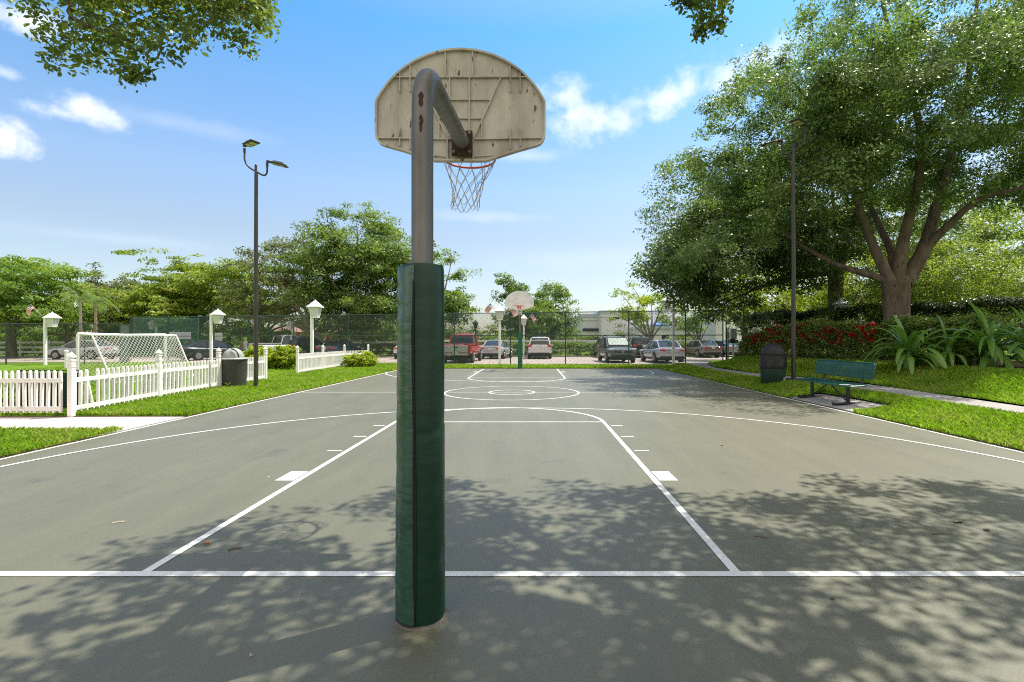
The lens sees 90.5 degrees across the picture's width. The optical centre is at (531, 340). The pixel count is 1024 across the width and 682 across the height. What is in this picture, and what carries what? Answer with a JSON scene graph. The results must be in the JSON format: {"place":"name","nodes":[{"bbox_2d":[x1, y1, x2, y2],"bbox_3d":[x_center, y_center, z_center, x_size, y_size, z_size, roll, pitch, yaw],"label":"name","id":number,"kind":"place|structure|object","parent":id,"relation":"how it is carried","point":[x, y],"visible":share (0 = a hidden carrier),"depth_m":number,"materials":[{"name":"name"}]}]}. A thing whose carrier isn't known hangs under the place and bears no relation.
{"place":"outdoors","nodes":[
{"label":"outdoors","id":0,"kind":"place"},
{"bbox_2d":[0,428,93,457],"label":"lawn patch","id":1,"kind":"object","parent":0,"point":[6,455],"visible":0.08,"depth_m":6.74,"materials":[{"name":"plant"}]},
{"bbox_2d":[6,0,289,92],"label":"overhanging tree","id":2,"kind":"object","parent":1,"relation":"on","point":[260,11],"visible":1,"depth_m":5.01,"materials":[{"name":"green plant"}]},
{"bbox_2d":[0,417,182,436],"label":"path","id":3,"kind":"structure","parent":0,"point":[127,423],"depth_m":8.94,"materials":[{"name":"concrete"}]},
{"bbox_2d":[2,360,190,361],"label":"road","id":4,"kind":"structure","parent":0,"point":[80,360],"depth_m":35.90,"materials":[{"name":"grey asphalt"}]},
{"bbox_2d":[0,362,394,416],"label":"lawn","id":5,"kind":"structure","parent":0,"point":[10,366],"depth_m":15.89,"materials":[{"name":"plant"}]},
{"bbox_2d":[2,370,15,406],"bbox_3d":[-10.991,1.058,10.616,0.872,0.843,0.907,0,0,-43],"label":"shrub","id":6,"kind":"object","parent":5,"relation":"on","point":[9,390],"visible":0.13,"depth_m":10.58,"materials":[{"name":"green plant"}]},
{"bbox_2d":[0,370,62,412],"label":"picket fence","id":7,"kind":"object","parent":5,"relation":"on","point":[30,380],"visible":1,"depth_m":9.44,"materials":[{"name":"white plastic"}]},
{"bbox_2d":[20,370,78,407],"bbox_3d":[-9.600,1.007,10.105,1.190,0.832,0.041,0,0,0],"label":"screen panel","id":8,"kind":"object","parent":5,"relation":"on","point":[64,389],"visible":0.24,"depth_m":10.10,"materials":[{"name":"green fabric"}]},
{"bbox_2d":[42,312,61,364],"bbox_3d":[-27.510,-0.090,29.000,0.762,3.066,0.594,0,0,0],"label":"lamp post","id":9,"kind":"object","parent":5,"relation":"on","point":[51,319],"visible":0.95,"depth_m":28.93,"materials":[{"name":"white paint"}]},
{"bbox_2d":[0,322,129,363],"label":"chain link fence","id":10,"kind":"object","parent":5,"relation":"on","point":[123,327],"visible":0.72,"depth_m":30.09,"materials":[{"name":"teal"}]},
{"bbox_2d":[76,332,193,383],"bbox_3d":[-13.763,0.603,17.842,0.762,1.697,3.636,0,0,14],"label":"soccer goal","id":11,"kind":"object","parent":5,"relation":"on","point":[92,335],"visible":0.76,"depth_m":17.25,"materials":[{"name":"white paint"}]},
{"bbox_2d":[66,346,267,416],"bbox_3d":[-9.039,0.823,13.603,0.274,1.210,8.427,0,0,-5],"label":"picket fence","id":12,"kind":"object","parent":5,"relation":"on","point":[156,372],"visible":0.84,"depth_m":11.57,"materials":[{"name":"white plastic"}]},
{"bbox_2d":[210,309,225,362],"bbox_3d":[-18.585,-0.204,29.900,0.762,3.294,0.594,0,0,0],"label":"lamp post","id":13,"kind":"object","parent":5,"relation":"on","point":[217,316],"visible":0.91,"depth_m":29.84,"materials":[{"name":"white paint"}]},
{"bbox_2d":[221,348,248,386],"bbox_3d":[-8.980,0.831,15.300,0.770,1.195,0.770,0,0,0],"label":"trash bin","id":14,"kind":"object","parent":5,"relation":"on","point":[234,365],"visible":0.91,"depth_m":15.04,"materials":[{"name":"grey concrete"}]},
{"bbox_2d":[242,345,270,367],"bbox_3d":[-13.499,0.850,25.218,1.872,1.262,1.841,0,0,41],"label":"shrub","id":15,"kind":"object","parent":5,"relation":"on","point":[248,353],"visible":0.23,"depth_m":24.75,"materials":[{"name":"green plant"}]},
{"bbox_2d":[242,139,288,386],"bbox_3d":[-7.851,-2.197,14.851,1.303,7.236,0.536,0,0,-8],"label":"light post","id":16,"kind":"object","parent":5,"relation":"on","point":[250,143],"visible":0.98,"depth_m":14.91,"materials":[{"name":"brown metal"}]},
{"bbox_2d":[258,344,301,369],"bbox_3d":[-12.116,0.840,24.613,2.372,1.278,1.784,0,0,0],"label":"shrub","id":17,"kind":"object","parent":5,"relation":"on","point":[276,359],"visible":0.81,"depth_m":24.18,"materials":[{"name":"green plant"}]},
{"bbox_2d":[306,300,323,352],"bbox_3d":[-10.327,-0.244,24.200,0.594,3.373,0.594,0,0,0],"label":"lamp post","id":18,"kind":"object","parent":5,"relation":"on","point":[315,307],"visible":0.92,"depth_m":24.14,"materials":[{"name":"white metal"}]},
{"bbox_2d":[295,344,368,372],"bbox_3d":[-9.716,0.823,24.958,0.532,1.210,8.217,0,0,2],"label":"picket fence","id":19,"kind":"object","parent":5,"relation":"on","point":[313,361],"visible":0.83,"depth_m":23.38,"materials":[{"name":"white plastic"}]},
{"bbox_2d":[340,351,378,366],"bbox_3d":[-8.829,1.009,26.050,1.867,0.945,1.808,0,0,0],"label":"shrub","id":20,"kind":"object","parent":5,"relation":"on","point":[365,358],"visible":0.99,"depth_m":25.58,"materials":[{"name":"green plant"}]},
{"bbox_2d":[0,357,731,364],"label":"parking","id":21,"kind":"structure","parent":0,"point":[382,359],"depth_m":35.97,"materials":[{"name":"grey asphalt"}]},
{"bbox_2d":[0,254,106,357],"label":"feathery tree","id":22,"kind":"object","parent":21,"relation":"on","point":[27,270],"visible":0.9,"depth_m":40.90,"materials":[{"name":"green plant"}]},
{"bbox_2d":[45,285,111,358],"bbox_3d":[-33.863,-1.321,37.967,3.804,5.532,3.845,0,0,0],"label":"palm tree","id":23,"kind":"object","parent":21,"relation":"on","point":[77,297],"visible":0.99,"depth_m":37.94,"materials":[{"name":"green plant"}]},
{"bbox_2d":[47,340,118,359],"bbox_3d":[-34.074,0.729,38.600,4.842,1.520,2.055,0,0,2],"label":"parked car","id":24,"kind":"object","parent":21,"relation":"on","point":[61,352],"visible":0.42,"depth_m":37.80,"materials":[{"name":"silver metal"}]},
{"bbox_2d":[63,289,123,339],"bbox_3d":[-34.461,-1.315,40.019,3.686,5.521,3.906,0,0,0],"label":"palm tree","id":25,"kind":"object","parent":21,"relation":"on","point":[96,310],"visible":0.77,"depth_m":39.96,"materials":[{"name":"green plant"}]},
{"bbox_2d":[133,318,198,357],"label":"chain link fence","id":26,"kind":"object","parent":21,"relation":"on","point":[158,327],"visible":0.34,"depth_m":40.39,"materials":[{"name":"green"}]},
{"bbox_2d":[169,332,190,343],"bbox_3d":[-27.068,0.417,39.028,1.660,2.051,0.105,0,0,0],"label":"notice board","id":27,"kind":"object","parent":21,"relation":"on","point":[188,334],"visible":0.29,"depth_m":38.98,"materials":[{"name":"grey"}]},
{"bbox_2d":[171,340,246,360],"bbox_3d":[-23.612,0.729,37.408,2.055,1.520,4.842,0,0,30],"label":"parked car","id":28,"kind":"object","parent":21,"relation":"on","point":[196,347],"visible":0.33,"depth_m":36.07,"materials":[{"name":"black paint"}]},
{"bbox_2d":[242,335,316,355],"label":"parked pickup","id":29,"kind":"object","parent":21,"relation":"on","point":[285,337],"visible":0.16,"depth_m":40.77,"materials":[{"name":"white paint"}]},
{"bbox_2d":[286,336,321,353],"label":"parked car","id":30,"kind":"object","parent":21,"relation":"on","point":[316,341],"visible":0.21,"depth_m":41.57,"materials":[{"name":"black paint"}]},
{"bbox_2d":[315,340,363,353],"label":"parked car","id":31,"kind":"object","parent":21,"relation":"on","point":[333,344],"visible":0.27,"depth_m":40.58,"materials":[{"name":"black paint"}]},
{"bbox_2d":[130,310,723,364],"bbox_3d":[-9.052,-0.122,31.701,39.809,3.140,0.080,0,0,12],"label":"chain link fence","id":32,"kind":"object","parent":21,"relation":"on","point":[206,338],"visible":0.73,"depth_m":30.27,"materials":[{"name":"teal"}]},
{"bbox_2d":[444,333,481,362],"bbox_3d":[-4.576,0.521,33.913,2.194,1.935,5.655,0,0,2],"label":"parked pickup","id":33,"kind":"object","parent":21,"relation":"on","point":[465,348],"visible":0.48,"depth_m":31.92,"materials":[{"name":"red paint"}]},
{"bbox_2d":[481,340,512,358],"bbox_3d":[-2.773,0.729,40.609,2.055,1.520,4.842,0,0,9],"label":"parked car","id":34,"kind":"object","parent":21,"relation":"on","point":[494,350],"visible":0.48,"depth_m":38.80,"materials":[{"name":"silver metal"}]},
{"bbox_2d":[521,314,527,357],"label":"lamp post","id":35,"kind":"object","parent":21,"relation":"on","point":[524,320],"visible":0.65,"depth_m":39.94,"materials":[{"name":"white paint"}]},
{"bbox_2d":[527,336,552,358],"bbox_3d":[0.657,0.593,40.810,2.149,1.791,4.660,0,0,1],"label":"parked car","id":36,"kind":"object","parent":21,"relation":"on","point":[539,347],"visible":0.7,"depth_m":38.56,"materials":[{"name":"white paint"}]},
{"bbox_2d":[597,336,635,362],"bbox_3d":[5.625,0.593,33.890,2.149,1.791,4.660,0,0,-2],"label":"parked car","id":37,"kind":"object","parent":21,"relation":"on","point":[608,353],"visible":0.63,"depth_m":32.69,"materials":[{"name":"grey paint"}]},
{"bbox_2d":[629,336,651,355],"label":"parked car","id":38,"kind":"object","parent":21,"relation":"on","point":[640,343],"visible":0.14,"depth_m":41.19,"materials":[{"name":"black paint"}]},
{"bbox_2d":[640,340,684,362],"bbox_3d":[8.550,0.729,33.409,2.055,1.520,4.842,0,0,-3],"label":"parked car","id":39,"kind":"object","parent":21,"relation":"on","point":[660,350],"visible":0.64,"depth_m":31.76,"materials":[{"name":"silver metal"}]},
{"bbox_2d":[661,297,674,363],"bbox_3d":[7.817,-0.573,29.000,0.722,4.032,0.594,0,0,0],"label":"lamp post","id":40,"kind":"object","parent":21,"relation":"on","point":[673,312],"visible":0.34,"depth_m":28.93,"materials":[{"name":"white metal"}]},
{"bbox_2d":[683,340,721,357],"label":"parked car","id":41,"kind":"object","parent":21,"relation":"on","point":[703,344],"visible":0.49,"depth_m":41.99,"materials":[{"name":"grey metal"}]},
{"bbox_2d":[651,261,784,352],"bbox_3d":[13.406,-2.444,36.561,8.807,7.887,8.078,0,0,0],"label":"dense tree","id":42,"kind":"object","parent":21,"relation":"on","point":[745,328],"visible":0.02,"depth_m":35.72,"materials":[{"name":"green plant"}]},
{"bbox_2d":[729,328,737,356],"bbox_3d":[11.770,0.368,29.580,0.460,2.150,0.340,0,0,0],"label":"utility box","id":43,"kind":"object","parent":21,"relation":"on","point":[732,335],"visible":0.84,"depth_m":29.47,"materials":[{"name":"grey metal"}]},
{"bbox_2d":[700,265,868,336],"bbox_3d":[16.088,-2.174,32.771,10.419,6.936,7.367,0,0,0],"label":"bright tree","id":44,"kind":"object","parent":21,"relation":"on","point":[804,301],"visible":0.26,"depth_m":32.15,"materials":[{"name":"green plant"}]},
{"bbox_2d":[752,169,1023,345],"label":"dense tree","id":45,"kind":"object","parent":21,"relation":"on","point":[1018,236],"visible":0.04,"depth_m":33.24,"materials":[{"name":"green plant"}]},
{"bbox_2d":[0,369,1023,681],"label":"court","id":46,"kind":"object","parent":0,"point":[604,525],"visible":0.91,"depth_m":3.60,"materials":[{"name":"asphalt"}]},
{"bbox_2d":[375,47,545,630],"bbox_3d":[-0.421,-0.447,3.683,1.297,3.788,2.099,0,0,-21],"label":"basketball hoop","id":47,"kind":"object","parent":46,"relation":"on","point":[449,106],"visible":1,"depth_m":2.61,"materials":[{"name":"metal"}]},
{"bbox_2d":[505,291,533,368],"bbox_3d":[-0.731,-0.447,24.492,1.297,3.788,2.099,0,0,-21],"label":"basketball hoop","id":48,"kind":"object","parent":46,"relation":"on","point":[519,300],"visible":1,"depth_m":24.07,"materials":[{"name":"metal"}]},
{"bbox_2d":[0,343,1023,455],"bbox_3d":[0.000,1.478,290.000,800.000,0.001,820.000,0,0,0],"label":"ground","id":49,"kind":"structure","parent":0,"point":[382,354],"depth_m":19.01,"materials":[{"name":"green plant"}]},
{"bbox_2d":[0,329,60,355],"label":"background bush","id":50,"kind":"object","parent":49,"relation":"on","point":[3,339],"visible":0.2,"depth_m":46.88,"materials":[{"name":"green plant"}]},
{"bbox_2d":[0,340,105,355],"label":"rail fence","id":51,"kind":"object","parent":49,"relation":"on","point":[20,353],"visible":0.16,"depth_m":43.91,"materials":[{"name":"white paint"}]},
{"bbox_2d":[20,324,97,349],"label":"background bush","id":52,"kind":"object","parent":49,"relation":"on","point":[48,336],"visible":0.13,"depth_m":55.30,"materials":[{"name":"green plant"}]},
{"bbox_2d":[10,281,121,343],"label":"feathery tree","id":53,"kind":"object","parent":49,"relation":"on","point":[82,287],"visible":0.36,"depth_m":43.70,"materials":[{"name":"green plant"}]},
{"bbox_2d":[44,262,154,340],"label":"sparse tree","id":54,"kind":"object","parent":49,"relation":"on","point":[100,284],"visible":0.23,"depth_m":48.93,"materials":[{"name":"green plant"}]},
{"bbox_2d":[90,280,178,346],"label":"broad tree","id":55,"kind":"object","parent":49,"relation":"on","point":[131,314],"visible":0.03,"depth_m":56.94,"materials":[{"name":"green plant"}]},
{"bbox_2d":[83,331,190,351],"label":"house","id":56,"kind":"structure","parent":49,"relation":"on","point":[118,342],"depth_m":62.00,"materials":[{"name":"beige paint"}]},
{"bbox_2d":[106,247,274,339],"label":"flame tree","id":57,"kind":"object","parent":49,"relation":"on","point":[182,294],"visible":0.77,"depth_m":47.32,"materials":[{"name":"green plant"}]},
{"bbox_2d":[205,320,270,347],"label":"background bush","id":58,"kind":"object","parent":49,"relation":"on","point":[231,344],"visible":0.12,"depth_m":59.65,"materials":[{"name":"green plant"}]},
{"bbox_2d":[202,260,321,342],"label":"broad tree","id":59,"kind":"object","parent":49,"relation":"on","point":[262,330],"visible":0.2,"depth_m":57.38,"materials":[{"name":"green plant"}]},
{"bbox_2d":[203,236,335,342],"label":"sparse tree","id":60,"kind":"object","parent":49,"relation":"on","point":[276,308],"visible":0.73,"depth_m":45.01,"materials":[{"name":"green plant"}]},
{"bbox_2d":[258,326,301,342],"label":"house","id":61,"kind":"structure","parent":49,"relation":"on","point":[298,329],"depth_m":67.96,"materials":[{"name":"pink paint"}]},
{"bbox_2d":[258,200,450,344],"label":"broad tree","id":62,"kind":"object","parent":49,"relation":"on","point":[360,266],"visible":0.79,"depth_m":44.24,"materials":[{"name":"green plant"}]},
{"bbox_2d":[0,356,735,356],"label":"kerb","id":63,"kind":"structure","parent":49,"relation":"on","point":[505,356],"depth_m":43.20,"materials":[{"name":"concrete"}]},
{"bbox_2d":[359,343,396,355],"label":"hedge","id":64,"kind":"object","parent":49,"relation":"on","point":[376,350],"visible":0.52,"depth_m":44.22,"materials":[{"name":"green plant"}]},
{"bbox_2d":[381,248,482,338],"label":"broad tree","id":65,"kind":"object","parent":49,"relation":"on","point":[455,300],"visible":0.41,"depth_m":48.32,"materials":[{"name":"green plant"}]},
{"bbox_2d":[445,320,490,343],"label":"background bush","id":66,"kind":"object","parent":49,"relation":"on","point":[472,327],"visible":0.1,"depth_m":60.16,"materials":[{"name":"green plant"}]},
{"bbox_2d":[461,323,507,343],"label":"background bush","id":67,"kind":"object","parent":49,"relation":"on","point":[487,331],"visible":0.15,"depth_m":63.87,"materials":[{"name":"green plant"}]},
{"bbox_2d":[483,329,528,352],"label":"background bush","id":68,"kind":"object","parent":49,"relation":"on","point":[513,338],"visible":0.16,"depth_m":59.08,"materials":[{"name":"green plant"}]},
{"bbox_2d":[19,314,1003,347],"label":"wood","id":69,"kind":"object","parent":49,"relation":"on","point":[316,327],"depth_m":91.29,"materials":[{"name":"green wood"}]},
{"bbox_2d":[507,341,528,355],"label":"hedge","id":70,"kind":"object","parent":49,"relation":"on","point":[516,345],"visible":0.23,"depth_m":44.22,"materials":[{"name":"green plant"}]},
{"bbox_2d":[489,272,564,354],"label":"broad tree","id":71,"kind":"object","parent":49,"relation":"on","point":[538,295],"visible":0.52,"depth_m":50.86,"materials":[{"name":"green plant"}]},
{"bbox_2d":[529,280,582,352],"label":"dense tree","id":72,"kind":"object","parent":49,"relation":"on","point":[557,291],"visible":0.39,"depth_m":56.99,"materials":[{"name":"green plant"}]},
{"bbox_2d":[551,341,597,355],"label":"hedge","id":73,"kind":"object","parent":49,"relation":"on","point":[576,350],"visible":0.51,"depth_m":44.23,"materials":[{"name":"green plant"}]},
{"bbox_2d":[555,329,597,348],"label":"background bush","id":74,"kind":"object","parent":49,"relation":"on","point":[575,332],"visible":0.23,"depth_m":65.49,"materials":[{"name":"green plant"}]},
{"bbox_2d":[447,339,707,352],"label":"rail fence","id":75,"kind":"object","parent":49,"relation":"on","point":[566,341],"visible":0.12,"depth_m":46.41,"materials":[{"name":"white paint"}]},
{"bbox_2d":[573,310,671,342],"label":"building","id":76,"kind":"structure","parent":49,"relation":"on","point":[592,330],"depth_m":71.00,"materials":[{"name":"paint"}]},
{"bbox_2d":[607,279,678,339],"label":"forked tree","id":77,"kind":"object","parent":49,"relation":"on","point":[643,300],"visible":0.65,"depth_m":49.61,"materials":[{"name":"green plant"}]},
{"bbox_2d":[631,326,692,339],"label":"long building","id":78,"kind":"structure","parent":49,"relation":"on","point":[657,333],"depth_m":66.00,"materials":[{"name":"white paint"}]},
{"bbox_2d":[660,304,712,339],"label":"forked tree","id":79,"kind":"object","parent":49,"relation":"on","point":[688,321],"visible":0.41,"depth_m":47.89,"materials":[{"name":"green plant"}]},
{"bbox_2d":[665,0,733,44],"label":"shade tree","id":80,"kind":"object","parent":49,"relation":"on","point":[702,26],"visible":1,"depth_m":4.96,"materials":[{"name":"green plant"}]},
{"bbox_2d":[686,313,757,340],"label":"white building","id":81,"kind":"structure","parent":49,"relation":"on","point":[712,324],"depth_m":58.00,"materials":[{"name":"paint"}]},
{"bbox_2d":[711,340,739,355],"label":"parked car","id":82,"kind":"object","parent":49,"relation":"on","point":[730,349],"visible":0.23,"depth_m":43.04,"materials":[{"name":"grey paint"}]},
{"bbox_2d":[0,0,1023,339],"label":"sky","id":83,"kind":"structure","parent":0,"point":[92,167],"materials":[{"name":"blue"}]},
{"bbox_2d":[444,364,657,368],"bbox_3d":[1.105,1.448,27.880,14.190,0.050,4.440,0,0,0],"label":"lawn strip","id":84,"kind":"object","parent":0,"point":[550,368],"visible":0.06,"depth_m":25.66,"materials":[{"name":"plant"}]},
{"bbox_2d":[494,305,504,363],"bbox_3d":[-1.855,-0.293,29.400,0.594,3.473,0.594,0,0,0],"label":"lamp post","id":85,"kind":"object","parent":84,"relation":"on","point":[499,310],"visible":0.92,"depth_m":29.34,"materials":[{"name":"white metal"}]},
{"bbox_2d":[761,117,806,381],"bbox_3d":[7.497,-2.609,14.905,1.299,7.695,0.610,0,0,0],"label":"light post","id":86,"kind":"object","parent":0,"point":[798,121],"visible":0.94,"depth_m":14.95,"materials":[{"name":"brown metal"}]},
{"bbox_2d":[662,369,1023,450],"bbox_3d":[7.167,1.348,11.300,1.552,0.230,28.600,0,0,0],"label":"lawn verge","id":87,"kind":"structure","parent":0,"point":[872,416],"depth_m":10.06,"materials":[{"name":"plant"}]},
{"bbox_2d":[759,343,787,383],"bbox_3d":[7.143,0.683,15.000,0.770,1.200,0.770,0,0,0],"label":"trash bin","id":88,"kind":"object","parent":87,"relation":"on","point":[773,362],"visible":0.97,"depth_m":14.73,"materials":[{"name":"black plastic"}]},
{"bbox_2d":[790,394,890,410],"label":"bench slab","id":89,"kind":"structure","parent":87,"relation":"on","point":[827,400],"depth_m":11.34,"materials":[{"name":"concrete"}]},
{"bbox_2d":[795,359,876,404],"bbox_3d":[6.846,0.939,11.620,0.732,0.927,2.191,0,0,0],"label":"park bench","id":90,"kind":"object","parent":89,"relation":"on","point":[863,368],"visible":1,"depth_m":11.43,"materials":[{"name":"green metal"}]},
{"bbox_2d":[678,362,1023,411],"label":"path","id":91,"kind":"structure","parent":0,"point":[1007,407],"depth_m":11.58,"materials":[{"name":"concrete"}]},
{"bbox_2d":[707,352,1022,404],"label":"lawn bank","id":92,"kind":"structure","parent":0,"point":[913,376],"depth_m":14.21,"materials":[{"name":"plant"}]},
{"bbox_2d":[725,309,743,359],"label":"gate","id":93,"kind":"structure","parent":92,"relation":"on","point":[726,342],"depth_m":27.52,"materials":[{"name":"black"}]},
{"bbox_2d":[625,90,997,354],"bbox_3d":[13.753,-4.599,25.119,17.924,11.390,11.419,0,0,0],"label":"oak tree","id":94,"kind":"object","parent":92,"relation":"on","point":[832,239],"visible":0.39,"depth_m":23.45,"materials":[{"name":"green plant"}]},
{"bbox_2d":[633,0,1023,360],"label":"oak tree","id":95,"kind":"object","parent":92,"relation":"on","point":[837,88],"visible":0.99,"depth_m":16.63,"materials":[{"name":"green plant"}]},
{"bbox_2d":[832,297,851,352],"bbox_3d":[14.992,-0.528,24.500,0.594,3.143,0.594,0,0,0],"label":"lamp post","id":96,"kind":"object","parent":92,"relation":"on","point":[843,303],"visible":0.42,"depth_m":24.30,"materials":[{"name":"white metal"}]},
{"bbox_2d":[734,294,1023,357],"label":"dark hedge","id":97,"kind":"object","parent":92,"relation":"on","point":[949,309],"visible":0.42,"depth_m":21.35,"materials":[{"name":"green plant"}]},
{"bbox_2d":[801,250,958,321],"bbox_3d":[20.134,-2.210,29.738,8.860,6.813,6.542,0,0,0],"label":"bright tree","id":98,"kind":"object","parent":92,"relation":"on","point":[826,289],"visible":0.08,"depth_m":29.46,"materials":[{"name":"green plant"}]},
{"bbox_2d":[803,231,970,349],"bbox_3d":[16.550,-2.068,23.484,6.216,6.144,5.685,0,0,-43],"label":"tree","id":99,"kind":"object","parent":92,"relation":"on","point":[873,287],"visible":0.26,"depth_m":23.05,"materials":[{"name":"green plant"}]},
{"bbox_2d":[790,355,1023,370],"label":"mulch bed","id":100,"kind":"object","parent":92,"relation":"on","point":[1016,364],"visible":0.05,"depth_m":15.39,"materials":[{"name":"brown soil"}]},
{"bbox_2d":[736,312,1010,365],"bbox_3d":[12.108,0.017,20.374,2.680,1.953,12.257,0,0,-11],"label":"flowering hedge","id":101,"kind":"object","parent":100,"relation":"on","point":[863,336],"visible":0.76,"depth_m":18.43,"materials":[{"name":"green plant"}]},
{"bbox_2d":[862,315,954,374],"bbox_3d":[11.075,0.376,14.912,2.258,2.339,2.442,0,0,0],"label":"crinum lily","id":102,"kind":"object","parent":100,"relation":"on","point":[907,350],"visible":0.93,"depth_m":14.82,"materials":[{"name":"green plant"}]},
{"bbox_2d":[914,315,981,366],"bbox_3d":[12.144,0.154,14.816,1.746,1.896,1.338,0,0,0],"label":"crinum lily","id":103,"kind":"object","parent":100,"relation":"on","point":[948,354],"visible":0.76,"depth_m":14.70,"materials":[{"name":"green plant"}]},
{"bbox_2d":[924,295,1023,367],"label":"crinum lily","id":104,"kind":"object","parent":100,"relation":"on","point":[989,347],"visible":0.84,"depth_m":14.12,"materials":[{"name":"green plant"}]},
{"bbox_2d":[973,306,1023,366],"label":"crinum lily","id":105,"kind":"object","parent":100,"relation":"on","point":[1018,338],"visible":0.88,"depth_m":13.64,"materials":[{"name":"green plant"}]},
{"bbox_2d":[856,201,1023,342],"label":"bright tree","id":106,"kind":"object","parent":92,"relation":"on","point":[968,231],"visible":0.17,"depth_m":29.52,"materials":[{"name":"green plant"}]},
{"bbox_2d":[907,203,1023,354],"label":"tree","id":107,"kind":"object","parent":92,"relation":"on","point":[990,288],"visible":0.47,"depth_m":22.05,"materials":[{"name":"green plant"}]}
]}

